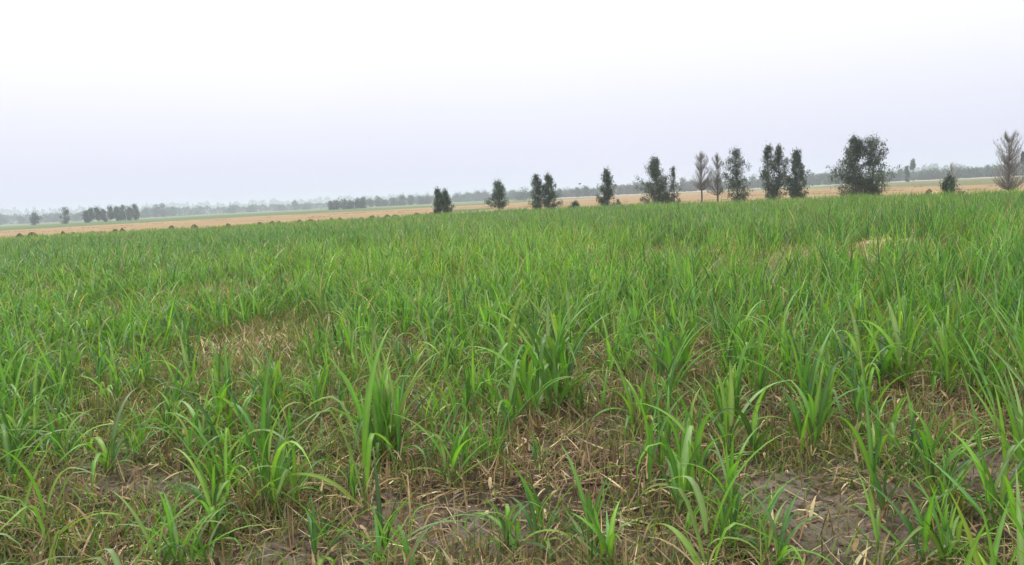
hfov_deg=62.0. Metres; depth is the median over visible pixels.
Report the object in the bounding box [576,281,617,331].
sugarcane plant
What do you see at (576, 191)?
distant tree
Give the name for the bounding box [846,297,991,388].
sugarcane plant
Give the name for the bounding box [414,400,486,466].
sugarcane plant
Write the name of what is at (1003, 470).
sugarcane plant
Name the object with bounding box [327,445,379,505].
sugarcane plant
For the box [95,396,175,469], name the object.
sugarcane plant
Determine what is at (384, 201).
distant tree
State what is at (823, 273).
sugarcane plant
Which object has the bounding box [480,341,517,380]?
sugarcane plant
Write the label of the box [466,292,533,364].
sugarcane plant
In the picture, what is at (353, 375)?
sugarcane plant
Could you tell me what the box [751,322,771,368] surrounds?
sugarcane plant
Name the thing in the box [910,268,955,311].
sugarcane plant
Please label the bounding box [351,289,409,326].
sugarcane plant
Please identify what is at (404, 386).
sugarcane plant
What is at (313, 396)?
sugarcane plant
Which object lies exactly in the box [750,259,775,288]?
sugarcane plant
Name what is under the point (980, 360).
sugarcane plant
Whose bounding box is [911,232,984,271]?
sugarcane plant
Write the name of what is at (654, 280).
sugarcane plant
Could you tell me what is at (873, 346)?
sugarcane plant
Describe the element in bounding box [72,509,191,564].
sugarcane plant
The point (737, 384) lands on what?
sugarcane plant
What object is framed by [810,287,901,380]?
sugarcane plant
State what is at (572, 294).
sugarcane plant
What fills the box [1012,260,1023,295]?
sugarcane plant
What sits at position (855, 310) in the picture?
sugarcane plant
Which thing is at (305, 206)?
distant tree
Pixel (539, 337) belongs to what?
sugarcane plant
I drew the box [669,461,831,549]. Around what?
sugarcane plant
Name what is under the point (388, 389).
sugarcane plant
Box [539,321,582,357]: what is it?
sugarcane plant
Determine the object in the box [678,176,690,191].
distant tree
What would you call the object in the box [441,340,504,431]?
sugarcane plant
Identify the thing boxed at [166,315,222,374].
sugarcane plant
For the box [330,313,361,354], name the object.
sugarcane plant
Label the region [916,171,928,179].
distant tree
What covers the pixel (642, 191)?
distant tree
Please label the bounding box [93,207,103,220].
distant tree
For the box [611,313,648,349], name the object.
sugarcane plant
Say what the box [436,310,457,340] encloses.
sugarcane plant
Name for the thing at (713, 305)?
sugarcane plant
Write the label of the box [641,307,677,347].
sugarcane plant
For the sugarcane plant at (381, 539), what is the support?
on the soil
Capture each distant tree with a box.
[0,212,8,224]
[15,214,27,223]
[28,210,41,224]
[41,213,51,222]
[49,212,62,221]
[59,207,70,223]
[71,213,83,220]
[80,210,91,222]
[86,207,97,220]
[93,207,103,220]
[100,208,109,221]
[105,205,117,220]
[112,206,122,220]
[118,205,126,219]
[125,206,134,220]
[130,203,139,219]
[141,207,151,217]
[150,204,159,216]
[154,203,168,216]
[167,206,181,216]
[189,205,206,214]
[223,202,240,213]
[244,205,257,211]
[274,204,287,210]
[291,200,301,209]
[300,202,313,209]
[326,200,334,209]
[333,198,341,209]
[337,199,350,208]
[346,199,353,208]
[353,197,363,208]
[360,197,366,207]
[366,198,373,206]
[372,195,384,206]
[381,199,388,205]
[386,198,399,205]
[395,194,407,205]
[406,194,414,204]
[415,196,424,204]
[423,195,431,203]
[452,192,463,201]
[462,192,471,201]
[471,189,484,200]
[479,189,491,200]
[505,189,516,199]
[512,187,533,200]
[555,187,563,197]
[562,190,568,196]
[568,189,574,196]
[573,187,580,196]
[579,185,591,196]
[589,187,599,195]
[616,184,624,194]
[620,183,631,194]
[629,181,639,193]
[639,181,644,193]
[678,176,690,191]
[686,179,696,190]
[703,178,716,190]
[747,174,759,187]
[753,177,765,187]
[803,174,816,185]
[812,173,824,184]
[821,169,839,184]
[885,171,894,181]
[892,169,903,180]
[903,166,910,181]
[909,158,915,181]
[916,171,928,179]
[921,168,932,179]
[929,168,942,179]
[954,168,964,178]
[957,166,979,178]
[972,168,984,177]
[977,163,992,177]
[985,164,1003,176]
[996,162,1023,175]
[1020,151,1023,177]
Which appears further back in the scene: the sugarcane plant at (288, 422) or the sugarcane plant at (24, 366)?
the sugarcane plant at (24, 366)
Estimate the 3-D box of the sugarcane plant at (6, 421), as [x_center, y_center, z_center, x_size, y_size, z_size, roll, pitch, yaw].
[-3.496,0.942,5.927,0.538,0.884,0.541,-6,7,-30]
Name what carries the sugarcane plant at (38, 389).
on the soil
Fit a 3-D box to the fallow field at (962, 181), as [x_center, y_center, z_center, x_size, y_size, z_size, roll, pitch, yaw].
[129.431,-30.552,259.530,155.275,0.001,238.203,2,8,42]
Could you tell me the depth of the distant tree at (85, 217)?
356.53 m
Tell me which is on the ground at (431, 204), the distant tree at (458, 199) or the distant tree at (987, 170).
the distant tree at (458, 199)
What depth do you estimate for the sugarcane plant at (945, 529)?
3.62 m
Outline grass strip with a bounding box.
[0,201,532,230]
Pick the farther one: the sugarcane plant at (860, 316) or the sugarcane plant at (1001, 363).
the sugarcane plant at (860, 316)
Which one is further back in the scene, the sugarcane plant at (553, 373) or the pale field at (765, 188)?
the pale field at (765, 188)
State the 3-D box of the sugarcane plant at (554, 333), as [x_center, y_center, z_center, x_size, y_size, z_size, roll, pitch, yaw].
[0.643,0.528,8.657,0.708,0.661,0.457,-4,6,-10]
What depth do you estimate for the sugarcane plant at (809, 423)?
5.38 m
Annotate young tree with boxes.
[431,186,445,213]
[441,187,454,214]
[484,179,509,210]
[527,173,553,209]
[541,172,563,209]
[595,166,621,206]
[633,152,672,203]
[665,166,682,201]
[718,146,753,201]
[757,142,791,200]
[779,147,814,199]
[826,134,874,196]
[840,133,904,197]
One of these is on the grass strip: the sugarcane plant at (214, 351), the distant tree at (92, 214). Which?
the distant tree at (92, 214)
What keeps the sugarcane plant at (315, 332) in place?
on the soil
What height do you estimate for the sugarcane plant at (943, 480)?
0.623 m
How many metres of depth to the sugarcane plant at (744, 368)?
7.23 m
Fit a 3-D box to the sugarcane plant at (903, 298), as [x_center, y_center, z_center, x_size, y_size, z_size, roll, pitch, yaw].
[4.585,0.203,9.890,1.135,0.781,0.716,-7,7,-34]
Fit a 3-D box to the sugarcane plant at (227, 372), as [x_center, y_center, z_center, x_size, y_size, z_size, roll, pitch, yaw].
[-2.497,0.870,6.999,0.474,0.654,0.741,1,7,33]
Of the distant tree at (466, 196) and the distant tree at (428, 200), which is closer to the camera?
the distant tree at (428, 200)
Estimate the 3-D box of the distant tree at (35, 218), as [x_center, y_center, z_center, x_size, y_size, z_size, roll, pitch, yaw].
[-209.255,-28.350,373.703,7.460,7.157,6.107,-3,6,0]
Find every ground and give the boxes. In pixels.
[0,175,1014,230]
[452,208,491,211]
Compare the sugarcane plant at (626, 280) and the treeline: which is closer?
the sugarcane plant at (626, 280)
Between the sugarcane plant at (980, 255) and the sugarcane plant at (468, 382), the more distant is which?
the sugarcane plant at (980, 255)
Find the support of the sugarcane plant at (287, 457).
on the soil
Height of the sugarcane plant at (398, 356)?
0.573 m
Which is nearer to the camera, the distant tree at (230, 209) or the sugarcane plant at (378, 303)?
the sugarcane plant at (378, 303)
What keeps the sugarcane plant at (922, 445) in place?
on the soil
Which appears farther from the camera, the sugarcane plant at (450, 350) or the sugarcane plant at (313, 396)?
the sugarcane plant at (450, 350)
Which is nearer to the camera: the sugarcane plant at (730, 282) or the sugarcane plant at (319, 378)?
the sugarcane plant at (319, 378)
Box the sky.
[0,0,1023,221]
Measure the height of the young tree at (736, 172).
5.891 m
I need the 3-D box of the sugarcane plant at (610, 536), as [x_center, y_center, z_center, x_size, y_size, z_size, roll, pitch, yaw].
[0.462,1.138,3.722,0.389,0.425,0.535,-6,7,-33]
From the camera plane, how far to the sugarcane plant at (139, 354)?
8.44 m
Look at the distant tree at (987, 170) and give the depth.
467.13 m
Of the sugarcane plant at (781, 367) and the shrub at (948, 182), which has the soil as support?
the sugarcane plant at (781, 367)
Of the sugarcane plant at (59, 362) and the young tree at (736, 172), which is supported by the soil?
the sugarcane plant at (59, 362)
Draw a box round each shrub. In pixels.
[569,200,579,207]
[937,171,964,194]
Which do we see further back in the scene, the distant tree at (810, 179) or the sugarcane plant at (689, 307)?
the distant tree at (810, 179)
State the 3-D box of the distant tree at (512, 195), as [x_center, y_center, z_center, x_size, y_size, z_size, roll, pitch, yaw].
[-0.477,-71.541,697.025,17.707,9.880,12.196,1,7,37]
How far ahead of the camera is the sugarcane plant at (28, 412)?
6.28 m
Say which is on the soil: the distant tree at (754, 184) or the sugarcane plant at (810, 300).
the sugarcane plant at (810, 300)
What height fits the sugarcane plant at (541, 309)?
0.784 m
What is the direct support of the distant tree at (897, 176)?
on the pale field at (765, 188)
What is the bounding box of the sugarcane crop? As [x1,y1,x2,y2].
[0,184,1023,564]
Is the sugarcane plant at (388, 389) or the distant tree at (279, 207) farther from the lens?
the distant tree at (279, 207)
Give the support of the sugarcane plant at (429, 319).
on the soil
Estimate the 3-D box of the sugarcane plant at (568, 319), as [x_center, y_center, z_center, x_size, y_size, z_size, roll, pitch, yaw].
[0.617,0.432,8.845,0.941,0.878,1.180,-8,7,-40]
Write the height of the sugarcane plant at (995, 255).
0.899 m
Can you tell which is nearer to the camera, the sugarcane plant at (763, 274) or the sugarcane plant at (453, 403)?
the sugarcane plant at (453, 403)
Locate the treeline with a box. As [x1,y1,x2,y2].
[3,163,1023,223]
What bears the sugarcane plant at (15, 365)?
on the soil
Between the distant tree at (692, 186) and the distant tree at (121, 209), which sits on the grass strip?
the distant tree at (121, 209)
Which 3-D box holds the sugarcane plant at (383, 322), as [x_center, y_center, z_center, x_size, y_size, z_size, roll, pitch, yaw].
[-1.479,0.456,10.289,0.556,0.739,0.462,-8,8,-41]
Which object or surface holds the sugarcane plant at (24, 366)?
on the soil
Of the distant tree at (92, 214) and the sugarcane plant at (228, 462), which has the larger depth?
the distant tree at (92, 214)
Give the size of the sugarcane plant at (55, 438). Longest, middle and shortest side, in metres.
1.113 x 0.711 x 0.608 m
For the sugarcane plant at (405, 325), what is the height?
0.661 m
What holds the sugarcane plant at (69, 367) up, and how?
on the soil
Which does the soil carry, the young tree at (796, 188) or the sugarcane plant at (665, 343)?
the sugarcane plant at (665, 343)
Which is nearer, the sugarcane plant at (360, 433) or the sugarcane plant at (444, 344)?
the sugarcane plant at (360, 433)
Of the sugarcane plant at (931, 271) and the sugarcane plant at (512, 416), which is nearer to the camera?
the sugarcane plant at (512, 416)
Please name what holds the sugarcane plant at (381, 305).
on the soil
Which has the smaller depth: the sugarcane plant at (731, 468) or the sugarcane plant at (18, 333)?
the sugarcane plant at (731, 468)
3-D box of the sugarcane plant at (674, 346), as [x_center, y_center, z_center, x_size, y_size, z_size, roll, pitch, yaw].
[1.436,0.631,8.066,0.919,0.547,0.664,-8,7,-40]
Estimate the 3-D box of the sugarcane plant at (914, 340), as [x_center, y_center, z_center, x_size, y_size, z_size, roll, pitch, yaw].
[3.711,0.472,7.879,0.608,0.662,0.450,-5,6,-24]
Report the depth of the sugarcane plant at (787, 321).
8.95 m
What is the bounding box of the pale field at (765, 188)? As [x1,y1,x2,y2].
[545,176,1002,198]
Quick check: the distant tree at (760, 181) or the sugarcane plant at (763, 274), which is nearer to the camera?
the sugarcane plant at (763, 274)
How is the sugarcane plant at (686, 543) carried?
on the soil
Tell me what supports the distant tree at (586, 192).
on the pale field at (765, 188)
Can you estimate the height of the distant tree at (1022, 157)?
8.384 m
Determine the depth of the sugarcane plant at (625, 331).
8.32 m
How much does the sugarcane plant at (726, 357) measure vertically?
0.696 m
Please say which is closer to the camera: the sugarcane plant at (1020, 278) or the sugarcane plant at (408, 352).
the sugarcane plant at (408, 352)
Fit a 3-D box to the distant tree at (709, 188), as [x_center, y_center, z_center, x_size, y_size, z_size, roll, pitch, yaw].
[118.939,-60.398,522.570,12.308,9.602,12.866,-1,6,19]
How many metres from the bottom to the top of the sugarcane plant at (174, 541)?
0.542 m
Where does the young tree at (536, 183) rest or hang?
on the stubble field at (633, 199)
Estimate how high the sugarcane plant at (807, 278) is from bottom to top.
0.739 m
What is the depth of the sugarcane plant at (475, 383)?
7.16 m
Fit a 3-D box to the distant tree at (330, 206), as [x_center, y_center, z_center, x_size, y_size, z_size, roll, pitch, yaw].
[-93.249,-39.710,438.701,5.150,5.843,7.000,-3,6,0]
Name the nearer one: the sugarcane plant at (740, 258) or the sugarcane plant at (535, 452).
the sugarcane plant at (535, 452)
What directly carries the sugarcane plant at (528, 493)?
on the soil
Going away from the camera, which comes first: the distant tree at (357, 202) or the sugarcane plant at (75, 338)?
the sugarcane plant at (75, 338)
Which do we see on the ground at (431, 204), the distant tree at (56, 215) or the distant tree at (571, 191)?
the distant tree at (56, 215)
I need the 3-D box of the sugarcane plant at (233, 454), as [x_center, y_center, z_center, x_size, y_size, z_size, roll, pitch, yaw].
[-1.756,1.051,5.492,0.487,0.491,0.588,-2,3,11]
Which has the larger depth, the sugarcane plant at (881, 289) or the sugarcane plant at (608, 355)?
the sugarcane plant at (881, 289)
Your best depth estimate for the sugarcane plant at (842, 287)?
11.09 m
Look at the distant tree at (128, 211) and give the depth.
382.43 m
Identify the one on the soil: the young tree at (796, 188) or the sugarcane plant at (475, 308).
the sugarcane plant at (475, 308)
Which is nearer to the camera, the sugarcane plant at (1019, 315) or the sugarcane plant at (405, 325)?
the sugarcane plant at (1019, 315)
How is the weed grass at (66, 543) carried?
on the soil
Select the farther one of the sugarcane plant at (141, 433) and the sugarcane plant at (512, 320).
the sugarcane plant at (512, 320)
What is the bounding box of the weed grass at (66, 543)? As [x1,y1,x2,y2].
[0,223,1023,564]
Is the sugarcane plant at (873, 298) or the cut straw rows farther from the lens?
the cut straw rows
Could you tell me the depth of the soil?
4.84 m
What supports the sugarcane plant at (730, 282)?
on the soil
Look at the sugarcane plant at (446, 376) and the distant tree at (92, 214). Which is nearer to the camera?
the sugarcane plant at (446, 376)
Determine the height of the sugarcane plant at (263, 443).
1.115 m
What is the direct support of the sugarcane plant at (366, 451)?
on the soil
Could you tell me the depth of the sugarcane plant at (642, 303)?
10.68 m
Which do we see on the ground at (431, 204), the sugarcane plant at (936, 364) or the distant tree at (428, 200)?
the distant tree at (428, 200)
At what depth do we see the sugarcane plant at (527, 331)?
9.31 m
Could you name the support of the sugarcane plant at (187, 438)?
on the soil
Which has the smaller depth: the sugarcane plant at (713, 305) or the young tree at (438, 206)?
the sugarcane plant at (713, 305)
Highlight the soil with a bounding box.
[0,214,1023,564]
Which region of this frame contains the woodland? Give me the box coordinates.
[0,163,988,222]
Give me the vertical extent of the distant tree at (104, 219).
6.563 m
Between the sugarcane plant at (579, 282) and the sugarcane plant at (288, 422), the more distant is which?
the sugarcane plant at (579, 282)
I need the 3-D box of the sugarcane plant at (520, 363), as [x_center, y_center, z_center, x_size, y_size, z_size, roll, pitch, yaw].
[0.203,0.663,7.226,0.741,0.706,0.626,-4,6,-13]
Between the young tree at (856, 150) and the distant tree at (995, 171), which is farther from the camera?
the distant tree at (995, 171)
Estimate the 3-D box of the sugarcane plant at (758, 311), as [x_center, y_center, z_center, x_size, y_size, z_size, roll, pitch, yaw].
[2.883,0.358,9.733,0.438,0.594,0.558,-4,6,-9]
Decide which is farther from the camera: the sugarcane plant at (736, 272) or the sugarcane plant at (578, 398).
the sugarcane plant at (736, 272)
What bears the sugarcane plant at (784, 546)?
on the soil
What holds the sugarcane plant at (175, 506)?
on the soil
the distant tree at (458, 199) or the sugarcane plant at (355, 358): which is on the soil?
the sugarcane plant at (355, 358)
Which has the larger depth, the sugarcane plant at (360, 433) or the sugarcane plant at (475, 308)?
the sugarcane plant at (475, 308)
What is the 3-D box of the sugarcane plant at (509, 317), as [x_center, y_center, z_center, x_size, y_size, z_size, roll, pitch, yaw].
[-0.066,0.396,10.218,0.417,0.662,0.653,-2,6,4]
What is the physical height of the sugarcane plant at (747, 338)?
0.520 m
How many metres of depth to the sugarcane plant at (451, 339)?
9.02 m
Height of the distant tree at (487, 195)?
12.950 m
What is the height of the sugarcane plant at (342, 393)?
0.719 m
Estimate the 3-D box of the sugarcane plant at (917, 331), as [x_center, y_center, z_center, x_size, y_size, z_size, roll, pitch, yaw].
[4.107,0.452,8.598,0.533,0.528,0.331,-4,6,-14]
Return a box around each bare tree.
[692,150,714,202]
[705,151,727,201]
[937,162,959,182]
[991,129,1023,190]
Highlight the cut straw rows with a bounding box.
[1,179,1020,237]
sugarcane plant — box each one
[0,310,68,410]
[0,324,54,351]
[0,355,47,468]
[0,377,67,452]
[0,393,131,475]
[0,418,71,483]
[0,449,135,550]
[5,342,52,400]
[11,347,73,407]
[13,362,95,407]
[18,330,106,396]
[21,382,96,437]
[24,332,99,421]
[38,341,78,381]
[40,339,88,379]
[51,330,97,374]
[52,316,114,362]
[55,409,94,457]
[57,386,178,489]
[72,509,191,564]
[73,318,136,372]
[82,305,137,357]
[90,330,128,373]
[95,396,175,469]
[101,489,281,564]
[104,326,178,393]
[122,309,171,383]
[130,480,189,540]
[131,360,220,440]
[133,309,179,358]
[135,382,200,441]
[136,377,255,461]
[139,370,183,420]
[144,332,231,404]
[147,343,339,531]
[149,421,290,560]
[153,298,210,355]
[160,366,199,408]
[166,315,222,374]
[172,430,242,492]
[180,413,274,489]
[182,370,251,420]
[184,340,258,413]
[185,403,272,472]
[187,362,285,436]
[192,291,234,328]
[203,326,243,380]
[209,342,249,390]
[214,293,264,330]
[221,343,319,421]
[233,348,307,403]
[236,337,308,419]
[237,435,333,514]
[246,386,319,458]
[251,327,416,526]
[266,415,297,490]
[268,487,420,564]
[278,320,308,358]
[278,356,346,425]
[279,367,318,409]
[286,346,340,401]
[288,293,383,356]
[288,323,351,368]
[291,325,370,389]
[294,310,330,354]
[295,317,463,474]
[306,448,477,564]
[316,347,403,424]
[321,305,386,342]
[326,396,388,440]
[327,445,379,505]
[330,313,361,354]
[332,324,398,371]
[333,310,397,365]
[335,316,399,376]
[342,353,400,385]
[350,287,398,345]
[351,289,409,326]
[353,288,395,330]
[365,293,405,344]
[368,348,390,422]
[376,332,424,374]
[377,317,459,370]
[387,401,496,492]
[388,283,456,347]
[388,363,418,408]
[393,297,425,340]
[395,281,472,341]
[398,300,459,353]
[403,358,472,440]
[414,321,500,374]
[414,322,519,378]
[414,340,451,385]
[414,340,466,391]
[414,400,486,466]
[416,275,478,330]
[418,377,462,427]
[420,303,454,341]
[426,410,506,481]
[427,498,576,564]
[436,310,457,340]
[441,321,458,356]
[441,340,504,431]
[443,298,502,362]
[443,346,571,434]
[445,305,474,347]
[445,322,528,395]
[448,281,525,340]
[449,294,483,336]
[452,357,513,413]
[456,404,524,467]
[457,288,567,357]
[460,360,492,402]
[461,289,488,332]
[465,284,512,338]
[466,274,524,319]
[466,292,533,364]
[466,339,587,420]
[467,273,490,310]
[469,313,506,358]
[472,389,537,441]
[477,290,645,410]
[478,311,525,365]
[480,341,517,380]
[490,275,528,312]
[494,321,579,390]
[497,453,631,560]
[498,291,520,333]
[499,281,534,326]
[502,281,598,360]
[508,316,544,344]
[514,284,544,320]
[514,315,579,372]
[521,423,586,473]
[523,280,578,336]
[523,283,551,314]
[523,283,580,327]
[530,444,630,555]
[531,289,578,322]
[534,267,591,323]
[535,264,600,303]
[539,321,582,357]
[541,280,602,332]
[541,290,594,341]
[545,308,602,355]
[556,277,630,342]
[559,363,650,417]
[562,491,670,564]
[564,280,592,307]
[568,316,593,364]
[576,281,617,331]
[576,314,642,375]
[578,354,626,395]
[579,279,629,318]
[581,359,715,483]
[585,270,624,307]
[588,350,673,440]
[591,296,669,365]
[606,326,695,406]
[606,336,645,376]
[607,318,729,392]
[610,272,664,318]
[610,286,663,329]
[610,297,658,344]
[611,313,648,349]
[614,316,702,368]
[617,262,650,304]
[619,261,670,300]
[619,403,758,518]
[629,317,698,379]
[631,302,742,384]
[638,431,789,564]
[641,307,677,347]
[642,292,706,342]
[645,357,685,412]
[646,259,681,293]
[647,289,711,344]
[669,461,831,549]
[672,362,798,465]
[677,289,702,328]
[681,248,702,271]
[682,334,759,422]
[685,423,764,515]
[687,290,768,352]
[691,369,743,434]
[693,293,769,365]
[697,284,734,326]
[699,279,776,332]
[699,310,738,375]
[702,270,743,315]
[704,350,745,403]
[705,337,754,392]
[706,480,833,564]
[709,317,853,432]
[714,305,812,407]
[715,242,764,281]
[715,256,749,292]
[716,244,756,279]
[717,261,751,301]
[718,254,747,288]
[718,329,773,381]
[719,295,750,338]
[727,274,767,314]
[727,297,858,409]
[730,306,813,358]
[733,349,751,386]
[738,302,834,387]
[740,315,766,358]
[744,288,799,354]
[744,308,792,350]
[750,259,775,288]
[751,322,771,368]
[752,287,780,325]
[754,293,783,329]
[773,270,851,311]
[776,302,800,339]
[779,358,869,450]
[786,264,829,289]
[787,272,841,316]
[788,272,817,326]
[793,360,863,430]
[794,251,856,297]
[794,281,838,333]
[794,351,945,438]
[797,299,927,385]
[797,302,838,344]
[798,301,849,340]
[803,309,853,358]
[805,237,874,280]
[805,285,870,323]
[806,239,851,277]
[807,280,892,328]
[807,308,857,356]
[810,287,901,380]
[817,240,869,288]
[818,255,862,302]
[818,272,881,300]
[821,253,870,297]
[821,306,933,388]
[825,275,863,313]
[829,286,868,323]
[830,338,907,414]
[831,468,1013,564]
[832,267,884,319]
[832,350,945,520]
[835,301,872,331]
[840,262,878,300]
[841,392,939,461]
[844,285,894,347]
[846,290,927,336]
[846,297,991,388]
[852,315,920,368]
[854,280,929,350]
[859,262,894,308]
[860,387,1012,480]
[862,296,893,342]
[872,400,963,475]
[874,407,1014,515]
[878,260,930,357]
[879,270,948,314]
[879,305,948,359]
[884,255,941,302]
[897,257,929,304]
[901,287,958,332]
[903,290,998,375]
[905,236,956,274]
[906,321,997,398]
[907,246,964,293]
[908,263,940,305]
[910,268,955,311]
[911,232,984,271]
[911,305,937,345]
[914,300,1002,367]
[915,274,984,357]
[917,285,1023,410]
[917,288,984,343]
[923,416,1023,536]
[925,249,965,297]
[928,333,1008,391]
[936,299,1005,367]
[939,261,983,300]
[940,239,983,284]
[947,233,983,278]
[955,232,1002,279]
[981,235,1014,284]
[1005,294,1023,329]
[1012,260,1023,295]
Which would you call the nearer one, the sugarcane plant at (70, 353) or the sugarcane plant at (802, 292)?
the sugarcane plant at (70, 353)
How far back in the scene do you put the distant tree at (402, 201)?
611.87 m
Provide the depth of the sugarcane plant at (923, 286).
10.79 m
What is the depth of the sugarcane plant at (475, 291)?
12.44 m
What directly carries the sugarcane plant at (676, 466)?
on the soil
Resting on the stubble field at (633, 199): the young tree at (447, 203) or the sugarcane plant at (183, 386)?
the young tree at (447, 203)
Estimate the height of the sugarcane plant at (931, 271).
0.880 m
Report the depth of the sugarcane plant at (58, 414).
6.66 m
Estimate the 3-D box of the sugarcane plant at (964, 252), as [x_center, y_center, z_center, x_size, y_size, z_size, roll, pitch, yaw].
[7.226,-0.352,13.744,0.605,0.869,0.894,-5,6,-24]
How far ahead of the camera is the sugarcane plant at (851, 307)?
10.02 m
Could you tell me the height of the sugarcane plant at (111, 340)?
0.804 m
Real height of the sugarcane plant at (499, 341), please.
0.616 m
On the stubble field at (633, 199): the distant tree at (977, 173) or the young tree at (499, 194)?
the young tree at (499, 194)
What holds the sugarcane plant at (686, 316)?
on the soil
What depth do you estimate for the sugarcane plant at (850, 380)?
6.17 m
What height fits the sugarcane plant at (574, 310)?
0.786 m
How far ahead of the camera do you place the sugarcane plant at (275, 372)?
6.71 m
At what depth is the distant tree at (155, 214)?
734.93 m
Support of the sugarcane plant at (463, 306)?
on the soil
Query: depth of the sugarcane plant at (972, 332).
7.39 m
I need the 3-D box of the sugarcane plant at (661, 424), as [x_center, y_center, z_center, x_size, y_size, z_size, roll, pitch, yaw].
[0.871,0.855,5.059,0.851,0.894,0.663,-7,7,-36]
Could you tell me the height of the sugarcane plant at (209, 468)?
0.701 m
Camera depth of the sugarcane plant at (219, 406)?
6.44 m
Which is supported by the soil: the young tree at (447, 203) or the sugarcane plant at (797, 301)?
the sugarcane plant at (797, 301)
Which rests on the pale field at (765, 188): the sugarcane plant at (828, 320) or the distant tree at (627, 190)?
the distant tree at (627, 190)
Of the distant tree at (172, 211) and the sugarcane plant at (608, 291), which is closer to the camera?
the sugarcane plant at (608, 291)
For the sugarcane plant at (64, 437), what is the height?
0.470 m
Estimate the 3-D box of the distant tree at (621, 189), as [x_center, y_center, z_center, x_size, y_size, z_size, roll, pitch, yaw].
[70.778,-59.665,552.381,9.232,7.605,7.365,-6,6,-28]
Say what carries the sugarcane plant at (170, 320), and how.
on the soil
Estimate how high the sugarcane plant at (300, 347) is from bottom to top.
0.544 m
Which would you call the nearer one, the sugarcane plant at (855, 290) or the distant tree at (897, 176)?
the sugarcane plant at (855, 290)
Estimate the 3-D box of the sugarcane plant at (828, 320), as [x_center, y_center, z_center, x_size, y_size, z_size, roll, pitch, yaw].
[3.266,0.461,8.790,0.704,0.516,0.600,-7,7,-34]
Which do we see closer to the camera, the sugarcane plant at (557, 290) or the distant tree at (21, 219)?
the sugarcane plant at (557, 290)
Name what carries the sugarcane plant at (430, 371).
on the soil
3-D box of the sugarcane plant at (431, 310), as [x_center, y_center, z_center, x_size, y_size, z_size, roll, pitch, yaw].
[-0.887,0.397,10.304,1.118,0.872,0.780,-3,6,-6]
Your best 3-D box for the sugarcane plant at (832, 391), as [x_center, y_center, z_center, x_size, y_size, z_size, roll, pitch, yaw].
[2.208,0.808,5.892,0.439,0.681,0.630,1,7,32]
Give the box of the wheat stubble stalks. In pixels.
[0,235,1023,564]
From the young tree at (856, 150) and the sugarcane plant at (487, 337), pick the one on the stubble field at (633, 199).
the young tree at (856, 150)
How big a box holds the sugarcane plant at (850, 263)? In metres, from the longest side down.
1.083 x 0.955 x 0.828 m
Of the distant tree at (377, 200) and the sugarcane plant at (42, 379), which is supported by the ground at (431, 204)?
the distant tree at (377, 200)
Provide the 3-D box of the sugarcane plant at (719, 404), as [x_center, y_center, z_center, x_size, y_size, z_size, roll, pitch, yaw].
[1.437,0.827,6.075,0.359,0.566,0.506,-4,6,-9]
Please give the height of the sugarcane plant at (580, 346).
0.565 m
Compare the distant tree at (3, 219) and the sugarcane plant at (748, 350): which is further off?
the distant tree at (3, 219)
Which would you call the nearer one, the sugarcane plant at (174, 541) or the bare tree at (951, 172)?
the sugarcane plant at (174, 541)
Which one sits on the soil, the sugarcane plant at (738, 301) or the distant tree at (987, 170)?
the sugarcane plant at (738, 301)
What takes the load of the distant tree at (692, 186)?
on the pale field at (765, 188)
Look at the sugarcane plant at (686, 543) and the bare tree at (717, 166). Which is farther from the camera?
the bare tree at (717, 166)
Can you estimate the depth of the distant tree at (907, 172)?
377.92 m
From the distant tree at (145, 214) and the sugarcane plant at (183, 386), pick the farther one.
the distant tree at (145, 214)
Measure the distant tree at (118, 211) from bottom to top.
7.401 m
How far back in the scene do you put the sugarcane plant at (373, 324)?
9.84 m
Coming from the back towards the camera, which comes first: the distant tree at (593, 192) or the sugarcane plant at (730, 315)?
the distant tree at (593, 192)
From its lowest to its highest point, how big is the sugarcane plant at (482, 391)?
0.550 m
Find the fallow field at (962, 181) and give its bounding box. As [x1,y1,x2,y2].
[826,177,1023,187]
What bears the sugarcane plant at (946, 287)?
on the soil
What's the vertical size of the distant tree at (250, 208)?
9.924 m
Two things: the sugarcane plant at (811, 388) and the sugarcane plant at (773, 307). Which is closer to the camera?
the sugarcane plant at (811, 388)
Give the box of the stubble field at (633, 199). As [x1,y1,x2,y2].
[0,183,1023,236]
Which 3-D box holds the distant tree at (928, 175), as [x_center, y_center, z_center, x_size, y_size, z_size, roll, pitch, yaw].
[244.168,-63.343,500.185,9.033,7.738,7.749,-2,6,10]
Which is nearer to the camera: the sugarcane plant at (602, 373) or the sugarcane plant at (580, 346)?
the sugarcane plant at (602, 373)
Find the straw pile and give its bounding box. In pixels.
[854,233,911,245]
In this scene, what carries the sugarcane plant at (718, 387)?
on the soil
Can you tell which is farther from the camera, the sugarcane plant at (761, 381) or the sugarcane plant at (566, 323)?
the sugarcane plant at (566, 323)
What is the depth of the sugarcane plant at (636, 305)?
10.12 m
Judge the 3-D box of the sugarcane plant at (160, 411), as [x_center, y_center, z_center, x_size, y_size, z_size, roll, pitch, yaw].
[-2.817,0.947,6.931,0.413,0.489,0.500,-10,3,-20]
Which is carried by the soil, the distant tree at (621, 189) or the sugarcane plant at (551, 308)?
the sugarcane plant at (551, 308)
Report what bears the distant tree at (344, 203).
on the grass strip
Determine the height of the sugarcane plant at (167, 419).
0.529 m
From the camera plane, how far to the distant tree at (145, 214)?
777.78 m
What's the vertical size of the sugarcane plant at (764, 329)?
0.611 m
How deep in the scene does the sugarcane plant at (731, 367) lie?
7.00 m
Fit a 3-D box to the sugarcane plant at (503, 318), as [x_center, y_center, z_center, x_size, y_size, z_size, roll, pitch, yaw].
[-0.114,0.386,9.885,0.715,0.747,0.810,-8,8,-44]

